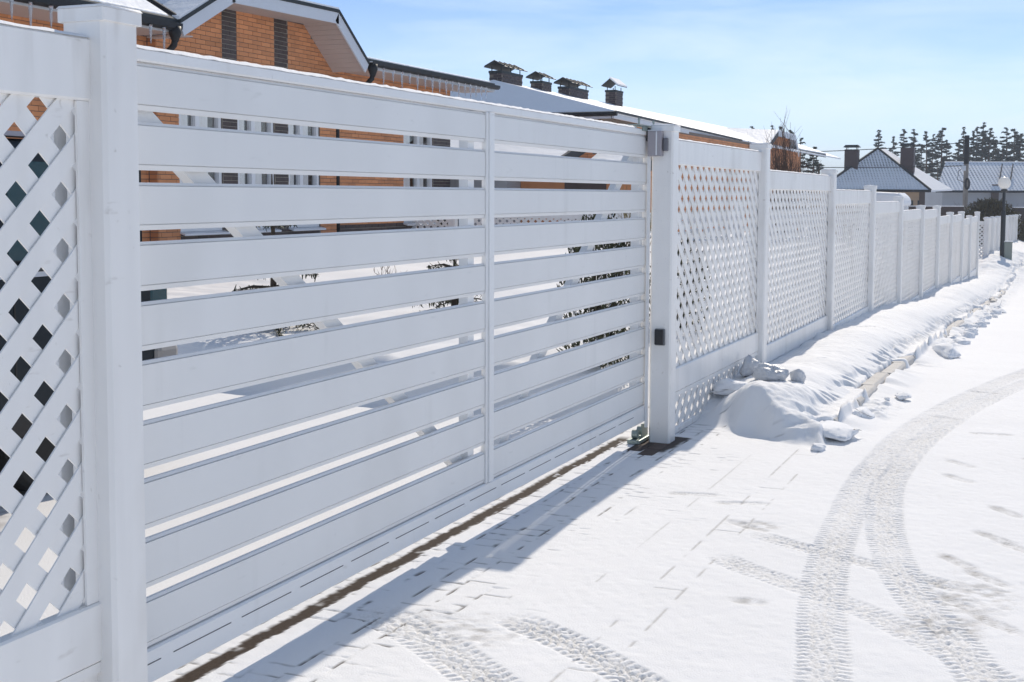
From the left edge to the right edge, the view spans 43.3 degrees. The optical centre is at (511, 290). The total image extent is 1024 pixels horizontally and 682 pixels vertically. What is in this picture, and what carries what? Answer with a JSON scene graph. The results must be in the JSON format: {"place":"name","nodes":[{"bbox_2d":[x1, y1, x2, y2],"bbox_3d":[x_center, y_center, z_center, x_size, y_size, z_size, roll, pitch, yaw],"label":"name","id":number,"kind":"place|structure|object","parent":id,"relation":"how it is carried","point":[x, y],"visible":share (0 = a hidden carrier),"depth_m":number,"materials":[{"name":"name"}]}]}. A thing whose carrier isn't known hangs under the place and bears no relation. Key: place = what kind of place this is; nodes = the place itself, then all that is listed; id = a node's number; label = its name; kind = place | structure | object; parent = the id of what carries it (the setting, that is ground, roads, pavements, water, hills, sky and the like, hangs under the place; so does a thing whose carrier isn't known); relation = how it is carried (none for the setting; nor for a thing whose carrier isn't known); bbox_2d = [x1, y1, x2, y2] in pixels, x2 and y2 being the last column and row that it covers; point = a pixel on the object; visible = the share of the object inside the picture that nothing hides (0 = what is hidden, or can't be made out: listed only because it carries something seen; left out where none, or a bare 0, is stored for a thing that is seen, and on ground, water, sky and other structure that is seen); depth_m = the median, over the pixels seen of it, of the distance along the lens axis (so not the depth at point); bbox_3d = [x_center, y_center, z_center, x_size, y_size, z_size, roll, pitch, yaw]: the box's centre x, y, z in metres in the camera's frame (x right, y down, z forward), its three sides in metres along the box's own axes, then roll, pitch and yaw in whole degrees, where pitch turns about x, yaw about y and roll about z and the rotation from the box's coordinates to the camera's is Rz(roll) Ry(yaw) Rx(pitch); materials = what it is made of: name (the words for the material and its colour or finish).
{"place":"outdoors","nodes":[
{"label":"outdoors","id":0,"kind":"place"},
{"bbox_2d":[232,174,318,335],"bbox_3d":[-2.182,-0.339,12.019,1.060,1.501,0.912,3,5,31],"label":"young spruce","id":1,"kind":"object","parent":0,"point":[273,283],"visible":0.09,"depth_m":11.97,"materials":[{"name":"green plant"}]},
{"bbox_2d":[0,233,981,636],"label":"snowy yard","id":2,"kind":"structure","parent":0,"point":[26,537],"depth_m":9.85,"materials":[{"name":"white snow"}]},
{"bbox_2d":[0,130,177,490],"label":"parked car","id":3,"kind":"object","parent":2,"relation":"on","point":[15,194],"visible":0.1,"depth_m":6.77,"materials":[{"name":"black paint"}]},
{"bbox_2d":[374,265,396,274],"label":"yard twigs","id":4,"kind":"object","parent":2,"relation":"on","point":[386,269],"visible":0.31,"depth_m":14.89,"materials":[{"name":"plant"}]},
{"bbox_2d":[412,259,481,309],"bbox_3d":[-0.509,-0.048,13.065,1.129,0.824,1.056,2,5,23],"label":"juniper","id":5,"kind":"object","parent":2,"relation":"on","point":[453,302],"visible":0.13,"depth_m":13.02,"materials":[{"name":"green plant"}]},
{"bbox_2d":[450,140,651,225],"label":"garage","id":6,"kind":"structure","parent":2,"relation":"on","point":[525,184],"depth_m":29.63,"materials":[{"name":"white"}]},
{"bbox_2d":[564,183,605,220],"bbox_3d":[1.658,-1.681,29.262,1.000,1.650,0.020,2,5,23],"label":"door","id":7,"kind":"structure","parent":6,"relation":"in","point":[592,186],"depth_m":29.19,"materials":[{"name":"grey metal"}]},
{"bbox_2d":[557,213,630,367],"bbox_3d":[0.674,-0.003,10.012,0.726,1.317,0.884,2,5,23],"label":"evergreen bush","id":8,"kind":"object","parent":2,"relation":"on","point":[605,276],"visible":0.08,"depth_m":9.90,"materials":[{"name":"green plant"}]},
{"bbox_2d":[600,176,651,244],"bbox_3d":[2.011,-1.214,20.393,1.315,1.846,1.352,2,5,23],"label":"bare bush","id":9,"kind":"object","parent":2,"relation":"on","point":[626,215],"visible":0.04,"depth_m":20.27,"materials":[{"name":"brown plant"}]},
{"bbox_2d":[410,205,907,291],"bbox_3d":[1.667,-0.907,25.589,11.850,1.650,0.150,2,5,23],"label":"lattice fence","id":10,"kind":"object","parent":2,"relation":"on","point":[454,222],"visible":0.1,"depth_m":25.86,"materials":[{"name":"white plastic"}]},
{"bbox_2d":[649,238,710,330],"bbox_3d":[1.585,-0.050,12.282,0.631,1.027,1.007,2,5,23],"label":"evergreen bush","id":11,"kind":"object","parent":2,"relation":"on","point":[677,316],"visible":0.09,"depth_m":12.21,"materials":[{"name":"green plant"}]},
{"bbox_2d":[748,108,821,232],"bbox_3d":[6.375,-2.342,30.083,1.850,3.892,2.301,2,5,23],"label":"bare bush","id":12,"kind":"object","parent":2,"relation":"on","point":[785,165],"visible":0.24,"depth_m":29.77,"materials":[{"name":"brown plant"}]},
{"bbox_2d":[861,192,910,222],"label":"snowy shed","id":13,"kind":"structure","parent":2,"relation":"on","point":[884,196],"depth_m":54.62,"materials":[{"name":"white snow"}]},
{"bbox_2d":[914,217,989,258],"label":"lattice fence","id":14,"kind":"object","parent":2,"relation":"on","point":[984,224],"visible":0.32,"depth_m":46.95,"materials":[{"name":"white plastic"}]},
{"bbox_2d":[153,247,1023,681],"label":"driveway and snow verge","id":15,"kind":"structure","parent":0,"point":[551,575],"depth_m":5.86,"materials":[{"name":"white snow"}]},
{"bbox_2d":[627,423,648,444],"bbox_3d":[0.833,0.928,8.464,0.085,0.114,0.250,2,5,23],"label":"roller support","id":16,"kind":"object","parent":15,"relation":"on","point":[640,435],"visible":0.95,"depth_m":8.41,"materials":[{"name":"silver metal"}]},
{"bbox_2d":[627,443,669,455],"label":"bare pavers","id":17,"kind":"object","parent":15,"relation":"on","point":[655,448],"visible":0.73,"depth_m":8.21,"materials":[{"name":"concrete"}]},
{"bbox_2d":[644,124,680,443],"bbox_3d":[0.981,-0.016,8.416,0.169,2.133,0.181,2,5,23],"label":"gate post","id":18,"kind":"object","parent":15,"relation":"on","point":[663,293],"visible":0.88,"depth_m":8.37,"materials":[{"name":"white plastic"}]},
{"bbox_2d":[50,45,647,681],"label":"sliding gate","id":19,"kind":"structure","parent":18,"relation":"attached to","point":[204,613],"depth_m":4.92,"materials":[{"name":"metal"}]},
{"bbox_2d":[627,118,654,141],"bbox_3d":[0.842,-1.030,8.285,0.085,0.142,0.410,2,5,23],"label":"gate catch","id":20,"kind":"object","parent":18,"relation":"attached to","point":[645,127],"visible":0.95,"depth_m":8.23,"materials":[{"name":"silver metal"}]},
{"bbox_2d":[647,130,668,155],"bbox_3d":[0.934,-0.947,8.269,0.126,0.167,0.062,2,5,23],"label":"steel box","id":21,"kind":"object","parent":18,"relation":"attached to","point":[657,143],"visible":1,"depth_m":8.25,"materials":[{"name":"white metal"}]},
{"bbox_2d":[654,329,664,345],"bbox_3d":[0.957,0.300,8.368,0.068,0.108,0.033,2,5,23],"label":"key reader","id":22,"kind":"object","parent":18,"relation":"attached to","point":[659,336],"visible":1,"depth_m":8.35,"materials":[{"name":"grey plastic"}]},
{"bbox_2d":[675,139,771,433],"bbox_3d":[1.576,-0.034,9.795,0.158,2.272,2.834,2,5,23],"label":"lattice fence","id":23,"kind":"object","parent":15,"relation":"on","point":[722,359],"visible":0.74,"depth_m":9.72,"materials":[{"name":"white plastic"}]},
{"bbox_2d":[699,378,747,394],"bbox_3d":[1.621,0.734,9.636,0.443,0.152,0.261,-1,4,-18],"label":"snow chunk","id":24,"kind":"object","parent":15,"relation":"on","point":[726,386],"visible":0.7,"depth_m":9.57,"materials":[{"name":"white snow"}]},
{"bbox_2d":[739,354,759,375],"bbox_3d":[1.874,0.615,10.323,0.203,0.230,0.323,-1,5,-21],"label":"snow chunk","id":25,"kind":"object","parent":15,"relation":"on","point":[750,363],"visible":0.73,"depth_m":10.19,"materials":[{"name":"white snow"}]},
{"bbox_2d":[751,363,788,380],"bbox_3d":[1.990,0.644,9.836,0.350,0.180,0.208,3,5,37],"label":"snow chunk","id":26,"kind":"object","parent":15,"relation":"on","point":[766,372],"visible":0.8,"depth_m":9.80,"materials":[{"name":"white snow"}]},
{"bbox_2d":[789,369,805,382],"bbox_3d":[2.189,0.655,9.869,0.112,0.134,0.136,-2,5,-23],"label":"snow chunk","id":27,"kind":"object","parent":15,"relation":"on","point":[797,375],"visible":0.91,"depth_m":9.82,"materials":[{"name":"white snow"}]},
{"bbox_2d":[767,169,837,362],"bbox_3d":[2.818,-0.168,12.691,0.158,2.126,3.488,2,5,23],"label":"lattice fence","id":28,"kind":"object","parent":15,"relation":"on","point":[824,183],"visible":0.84,"depth_m":12.71,"materials":[{"name":"white plastic"}]},
{"bbox_2d":[833,185,876,329],"bbox_3d":[4.143,-0.286,15.783,0.158,2.039,3.258,2,5,23],"label":"lattice fence","id":29,"kind":"object","parent":15,"relation":"on","point":[848,260],"visible":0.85,"depth_m":16.00,"materials":[{"name":"white plastic"}]},
{"bbox_2d":[874,196,904,308],"bbox_3d":[5.415,-0.361,18.755,0.158,2.019,3.218,2,5,23],"label":"lattice fence","id":30,"kind":"object","parent":15,"relation":"on","point":[894,224],"visible":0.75,"depth_m":19.13,"materials":[{"name":"white plastic"}]},
{"bbox_2d":[901,205,925,300],"bbox_3d":[6.701,-0.424,21.759,0.158,2.030,3.328,2,5,23],"label":"lattice fence","id":31,"kind":"object","parent":15,"relation":"on","point":[914,221],"visible":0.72,"depth_m":22.23,"materials":[{"name":"white plastic"}]},
{"bbox_2d":[923,205,940,295],"bbox_3d":[7.973,-0.621,24.721,0.158,2.017,3.148,2,5,23],"label":"lattice fence","id":32,"kind":"object","parent":15,"relation":"on","point":[931,265],"visible":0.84,"depth_m":25.25,"materials":[{"name":"white plastic"}]},
{"bbox_2d":[939,212,953,285],"bbox_3d":[9.234,-0.693,27.666,0.158,1.970,3.268,2,5,23],"label":"lattice fence","id":33,"kind":"object","parent":15,"relation":"on","point":[946,237],"visible":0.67,"depth_m":28.32,"materials":[{"name":"white plastic"}]},
{"bbox_2d":[952,211,964,282],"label":"lattice fence","id":34,"kind":"object","parent":15,"relation":"on","point":[958,246],"visible":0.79,"depth_m":31.42,"materials":[{"name":"white plastic"}]},
{"bbox_2d":[963,215,971,279],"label":"lattice fence","id":35,"kind":"object","parent":15,"relation":"on","point":[967,246],"visible":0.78,"depth_m":34.44,"materials":[{"name":"white plastic"}]},
{"bbox_2d":[970,211,979,276],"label":"lattice fence","id":36,"kind":"object","parent":15,"relation":"on","point":[975,244],"visible":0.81,"depth_m":37.39,"materials":[{"name":"white plastic"}]},
{"bbox_2d":[988,216,995,253],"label":"lattice fence","id":37,"kind":"object","parent":15,"relation":"on","point":[991,235],"visible":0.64,"depth_m":49.88,"materials":[{"name":"white plastic"}]},
{"bbox_2d":[994,216,1000,250],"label":"lattice fence","id":38,"kind":"object","parent":15,"relation":"on","point":[996,233],"visible":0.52,"depth_m":52.90,"materials":[{"name":"white plastic"}]},
{"bbox_2d":[998,177,1010,256],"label":"street lamp","id":39,"kind":"object","parent":15,"relation":"on","point":[1004,183],"visible":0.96,"depth_m":46.82,"materials":[{"name":"black metal"}]},
{"bbox_2d":[1004,241,1012,259],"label":"utility cabinet","id":40,"kind":"object","parent":15,"relation":"on","point":[1007,249],"visible":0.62,"depth_m":46.85,"materials":[{"name":"grey metal"}]},
{"bbox_2d":[307,0,1023,193],"label":"sky","id":41,"kind":"structure","parent":0,"point":[843,72],"materials":[{"name":"blue"}]},
{"bbox_2d":[552,258,1023,681],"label":"road","id":42,"kind":"structure","parent":0,"point":[886,544],"depth_m":5.77,"materials":[{"name":"white snow"}]},
{"bbox_2d":[811,443,825,451],"bbox_3d":[1.942,0.995,8.201,0.096,0.056,0.134,4,5,38],"label":"snow chunk","id":43,"kind":"object","parent":42,"relation":"on","point":[818,447],"visible":1,"depth_m":8.16,"materials":[{"name":"white"}]},
{"bbox_2d":[819,419,861,440],"bbox_3d":[2.156,0.938,8.677,0.389,0.097,0.483,4,5,39],"label":"snow chunk","id":44,"kind":"object","parent":42,"relation":"on","point":[836,430],"visible":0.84,"depth_m":8.52,"materials":[{"name":"white snow"}]},
{"bbox_2d":[852,407,874,418],"bbox_3d":[2.546,0.881,9.378,0.213,0.132,0.328,1,4,5],"label":"snow chunk","id":45,"kind":"object","parent":42,"relation":"on","point":[866,412],"visible":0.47,"depth_m":9.30,"materials":[{"name":"white snow"}]},
{"bbox_2d":[895,392,910,400],"bbox_3d":[3.161,0.844,10.425,0.131,0.052,0.259,1,4,6],"label":"snow chunk","id":46,"kind":"object","parent":42,"relation":"on","point":[902,395],"visible":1,"depth_m":10.36,"materials":[{"name":"white"}]},
{"bbox_2d":[833,290,1005,421],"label":"kerb","id":47,"kind":"structure","parent":42,"relation":"on","point":[872,383],"depth_m":11.84,"materials":[{"name":"concrete"}]},
{"bbox_2d":[932,343,960,358],"bbox_3d":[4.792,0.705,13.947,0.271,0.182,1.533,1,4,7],"label":"snow chunk","id":48,"kind":"object","parent":42,"relation":"on","point":[947,351],"visible":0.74,"depth_m":14.20,"materials":[{"name":"white snow"}]},
{"bbox_2d":[953,338,970,344],"bbox_3d":[5.670,0.652,16.295,0.232,0.099,0.324,2,5,23],"label":"snow clod","id":49,"kind":"object","parent":42,"relation":"on","point":[963,341],"visible":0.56,"depth_m":16.20,"materials":[{"name":"white"}]},
{"bbox_2d":[960,322,972,328],"bbox_3d":[6.631,0.529,18.909,0.238,0.150,0.351,2,5,23],"label":"snow clod","id":50,"kind":"object","parent":42,"relation":"on","point":[966,325],"visible":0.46,"depth_m":18.80,"materials":[{"name":"white"}]},
{"bbox_2d":[961,331,974,337],"bbox_3d":[6.144,0.597,17.382,0.206,0.123,0.500,2,5,23],"label":"snow clod","id":51,"kind":"object","parent":42,"relation":"on","point":[967,334],"visible":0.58,"depth_m":17.23,"materials":[{"name":"white"}]},
{"bbox_2d":[963,328,977,334],"bbox_3d":[6.371,0.581,17.920,0.261,0.136,0.431,2,5,23],"label":"snow clod","id":52,"kind":"object","parent":42,"relation":"on","point":[972,330],"visible":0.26,"depth_m":17.82,"materials":[{"name":"white"}]},
{"bbox_2d":[973,321,986,327],"bbox_3d":[7.115,0.519,19.609,0.215,0.131,0.413,2,5,23],"label":"snow clod","id":53,"kind":"object","parent":42,"relation":"on","point":[981,324],"visible":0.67,"depth_m":19.50,"materials":[{"name":"white"}]},
{"bbox_2d":[990,308,1001,313],"bbox_3d":[8.973,0.407,23.924,0.204,0.170,0.547,1,4,10],"label":"snow clod","id":54,"kind":"object","parent":42,"relation":"on","point":[996,311],"visible":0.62,"depth_m":23.76,"materials":[{"name":"white"}]},
{"bbox_2d":[800,198,1023,252],"bbox_3d":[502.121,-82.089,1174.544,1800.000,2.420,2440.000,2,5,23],"label":"snow field","id":55,"kind":"structure","parent":0,"point":[1018,245],"depth_m":62.60,"materials":[{"name":"snow"}]},
{"bbox_2d":[799,138,811,199],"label":"pine tree","id":56,"kind":"object","parent":55,"relation":"on","point":[800,143],"visible":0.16,"depth_m":94.91,"materials":[{"name":"green plant"}]},
{"bbox_2d":[802,147,825,172],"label":"pine tree","id":57,"kind":"object","parent":55,"relation":"on","point":[814,163],"visible":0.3,"depth_m":95.00,"materials":[{"name":"green plant"}]},
{"bbox_2d":[873,130,884,147],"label":"pine tree","id":58,"kind":"object","parent":55,"relation":"on","point":[878,135],"visible":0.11,"depth_m":149.91,"materials":[{"name":"green plant"}]},
{"bbox_2d":[809,143,951,233],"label":"tiled house","id":59,"kind":"structure","parent":55,"relation":"on","point":[912,181],"depth_m":85.70,"materials":[{"name":"tile"}]},
{"bbox_2d":[888,136,899,155],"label":"pine tree","id":60,"kind":"object","parent":55,"relation":"on","point":[893,147],"visible":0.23,"depth_m":170.04,"materials":[{"name":"green plant"}]},
{"bbox_2d":[894,129,916,157],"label":"pine tree","id":61,"kind":"object","parent":55,"relation":"on","point":[904,132],"visible":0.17,"depth_m":150.01,"materials":[{"name":"green plant"}]},
{"bbox_2d":[907,129,934,177],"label":"pine tree","id":62,"kind":"object","parent":55,"relation":"on","point":[913,139],"visible":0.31,"depth_m":155.06,"materials":[{"name":"green plant"}]},
{"bbox_2d":[915,147,929,170],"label":"pine tree","id":63,"kind":"object","parent":55,"relation":"on","point":[921,152],"visible":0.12,"depth_m":160.14,"materials":[{"name":"green plant"}]},
{"bbox_2d":[915,131,937,173],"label":"pine tree","id":64,"kind":"object","parent":55,"relation":"on","point":[929,155],"visible":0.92,"depth_m":149.98,"materials":[{"name":"green plant"}]},
{"bbox_2d":[927,133,938,179],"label":"pine tree","id":65,"kind":"object","parent":55,"relation":"on","point":[930,161],"visible":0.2,"depth_m":165.00,"materials":[{"name":"green plant"}]},
{"bbox_2d":[849,205,1023,249],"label":"garden wall","id":66,"kind":"structure","parent":55,"relation":"on","point":[954,209],"depth_m":62.02,"materials":[{"name":"brown brick"}]},
{"bbox_2d":[931,160,942,179],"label":"pine tree","id":67,"kind":"object","parent":55,"relation":"on","point":[938,171],"visible":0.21,"depth_m":140.06,"materials":[{"name":"green plant"}]},
{"bbox_2d":[925,127,953,172],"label":"pine tree","id":68,"kind":"object","parent":55,"relation":"on","point":[940,135],"visible":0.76,"depth_m":150.07,"materials":[{"name":"green plant"}]},
{"bbox_2d":[938,140,951,175],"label":"pine tree","id":69,"kind":"object","parent":55,"relation":"on","point":[946,151],"visible":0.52,"depth_m":150.00,"materials":[{"name":"green plant"}]},
{"bbox_2d":[952,140,963,159],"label":"pine tree","id":70,"kind":"object","parent":55,"relation":"on","point":[960,155],"visible":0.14,"depth_m":139.88,"materials":[{"name":"green plant"}]},
{"bbox_2d":[951,127,966,160],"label":"pine tree","id":71,"kind":"object","parent":55,"relation":"on","point":[963,133],"visible":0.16,"depth_m":150.10,"materials":[{"name":"green plant"}]},
{"bbox_2d":[954,135,969,215],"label":"utility pole","id":72,"kind":"object","parent":55,"relation":"on","point":[966,179],"visible":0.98,"depth_m":74.86,"materials":[{"name":"black"}]},
{"bbox_2d":[801,165,963,167],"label":"overhead wire","id":73,"kind":"object","parent":72,"relation":"attached to","point":[876,167],"visible":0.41,"depth_m":75.83,"materials":[{"name":"black"}]},
{"bbox_2d":[821,142,963,151],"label":"overhead wire","id":74,"kind":"object","parent":72,"relation":"attached to","point":[890,148],"visible":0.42,"depth_m":75.56,"materials":[{"name":"black"}]},
{"bbox_2d":[963,146,978,161],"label":"pine tree","id":75,"kind":"object","parent":55,"relation":"on","point":[971,153],"visible":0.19,"depth_m":146.44,"materials":[{"name":"green plant"}]},
{"bbox_2d":[925,161,1023,220],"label":"long house","id":76,"kind":"structure","parent":55,"relation":"on","point":[984,177],"depth_m":104.47,"materials":[{"name":"white"}]},
{"bbox_2d":[969,127,984,161],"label":"pine tree","id":77,"kind":"object","parent":55,"relation":"on","point":[978,137],"visible":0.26,"depth_m":150.09,"materials":[{"name":"green plant"}]},
{"bbox_2d":[969,130,984,160],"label":"pine tree","id":78,"kind":"object","parent":55,"relation":"on","point":[971,139],"visible":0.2,"depth_m":154.94,"materials":[{"name":"green plant"}]},
{"bbox_2d":[976,122,991,161],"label":"pine tree","id":79,"kind":"object","parent":55,"relation":"on","point":[980,153],"visible":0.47,"depth_m":144.99,"materials":[{"name":"green plant"}]},
{"bbox_2d":[978,128,998,161],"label":"pine tree","id":80,"kind":"object","parent":55,"relation":"on","point":[986,152],"visible":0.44,"depth_m":149.97,"materials":[{"name":"green plant"}]},
{"bbox_2d":[986,139,999,161],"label":"pine tree","id":81,"kind":"object","parent":55,"relation":"on","point":[995,149],"visible":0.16,"depth_m":149.97,"materials":[{"name":"green plant"}]},
{"bbox_2d":[964,197,1023,245],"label":"hedge","id":82,"kind":"object","parent":55,"relation":"on","point":[989,207],"visible":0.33,"depth_m":70.81,"materials":[{"name":"green plant"}]},
{"bbox_2d":[984,136,1004,159],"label":"pine tree","id":83,"kind":"object","parent":55,"relation":"on","point":[991,154],"visible":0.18,"depth_m":154.09,"materials":[{"name":"green plant"}]},
{"bbox_2d":[993,146,1008,161],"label":"pine tree","id":84,"kind":"object","parent":55,"relation":"on","point":[1002,157],"visible":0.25,"depth_m":140.07,"materials":[{"name":"green plant"}]},
{"bbox_2d":[992,127,1017,161],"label":"pine tree","id":85,"kind":"object","parent":55,"relation":"on","point":[1006,139],"visible":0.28,"depth_m":145.08,"materials":[{"name":"green plant"}]},
{"bbox_2d":[1005,215,1008,240],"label":"lattice fence","id":86,"kind":"object","parent":55,"relation":"on","point":[1006,230],"visible":0.11,"depth_m":58.94,"materials":[{"name":"white plastic"}]},
{"bbox_2d":[1007,215,1012,240],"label":"lattice fence","id":87,"kind":"object","parent":55,"relation":"on","point":[1009,227],"visible":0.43,"depth_m":61.95,"materials":[{"name":"white plastic"}]},
{"bbox_2d":[1005,150,1015,161],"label":"pine tree","id":88,"kind":"object","parent":55,"relation":"on","point":[1009,159],"visible":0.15,"depth_m":143.89,"materials":[{"name":"green plant"}]},
{"bbox_2d":[1011,215,1015,241],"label":"lattice fence","id":89,"kind":"object","parent":55,"relation":"on","point":[1012,228],"visible":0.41,"depth_m":64.96,"materials":[{"name":"white plastic"}]},
{"bbox_2d":[1005,128,1023,161],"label":"pine tree","id":90,"kind":"object","parent":55,"relation":"on","point":[1015,136],"visible":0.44,"depth_m":149.94,"materials":[{"name":"green plant"}]},
{"bbox_2d":[1014,214,1018,241],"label":"lattice fence","id":91,"kind":"object","parent":55,"relation":"on","point":[1016,227],"visible":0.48,"depth_m":67.98,"materials":[{"name":"white plastic"}]},
{"bbox_2d":[1011,134,1023,160],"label":"pine tree","id":92,"kind":"object","parent":55,"relation":"on","point":[1019,147],"visible":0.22,"depth_m":150.00,"materials":[{"name":"green plant"}]},
{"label":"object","id":93,"kind":"structure","parent":0,"visible":0},
{"bbox_2d":[0,3,147,681],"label":"lattice fence","id":94,"kind":"object","parent":93,"relation":"on","point":[77,76],"visible":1,"depth_m":3.40,"materials":[{"name":"white plastic"}]},
{"bbox_3d":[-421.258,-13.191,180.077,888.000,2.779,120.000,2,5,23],"label":"left snow field","id":95,"kind":"structure","parent":0,"visible":0},
{"bbox_2d":[0,0,499,241],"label":"brick house","id":96,"kind":"structure","parent":95,"relation":"on","point":[307,36],"depth_m":21.83,"materials":[{"name":"orange brick"}]},
{"bbox_2d":[9,0,13,18],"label":"icicle","id":97,"kind":"object","parent":96,"relation":"hanging from","point":[11,2],"visible":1,"depth_m":15.55,"materials":[{"name":"white"}]},
{"bbox_2d":[28,2,32,25],"bbox_3d":[-5.912,-3.355,15.856,0.052,0.380,0.053,2,5,23],"label":"icicle","id":98,"kind":"object","parent":96,"relation":"hanging from","point":[30,6],"visible":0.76,"depth_m":15.84,"materials":[{"name":"white"}]},
{"bbox_2d":[48,6,52,28],"bbox_3d":[-5.774,-3.428,16.173,0.058,0.280,0.060,2,5,23],"label":"icicle","id":99,"kind":"object","parent":96,"relation":"hanging from","point":[51,12],"visible":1,"depth_m":16.16,"materials":[{"name":"white"}]},
{"bbox_2d":[162,27,165,48],"bbox_3d":[-4.904,-3.506,18.204,0.047,0.420,0.048,2,5,23],"label":"icicle","id":100,"kind":"object","parent":96,"relation":"hanging from","point":[164,32],"visible":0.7,"depth_m":18.19,"materials":[{"name":"white"}]},
{"bbox_2d":[178,114,229,235],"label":"window","id":101,"kind":"structure","parent":96,"relation":"in","point":[199,121],"depth_m":20.43,"materials":[{"name":"white"}]},
{"bbox_2d":[188,117,281,232],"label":"window","id":102,"kind":"structure","parent":96,"relation":"in","point":[252,178],"depth_m":21.73,"materials":[{"name":"white glass"}]},
{"bbox_2d":[244,120,325,230],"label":"window","id":103,"kind":"structure","parent":96,"relation":"in","point":[292,129],"depth_m":23.05,"materials":[{"name":"white"}]},
{"bbox_2d":[403,135,435,225],"bbox_3d":[-1.998,-2.428,27.425,0.246,2.055,1.410,2,5,23],"label":"window","id":104,"kind":"structure","parent":96,"relation":"in","point":[418,182],"depth_m":27.43,"materials":[{"name":"white"}]},
{"bbox_2d":[450,60,840,231],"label":"brick house","id":105,"kind":"structure","parent":95,"relation":"on","point":[570,97],"depth_m":40.89,"materials":[{"name":"orange"}]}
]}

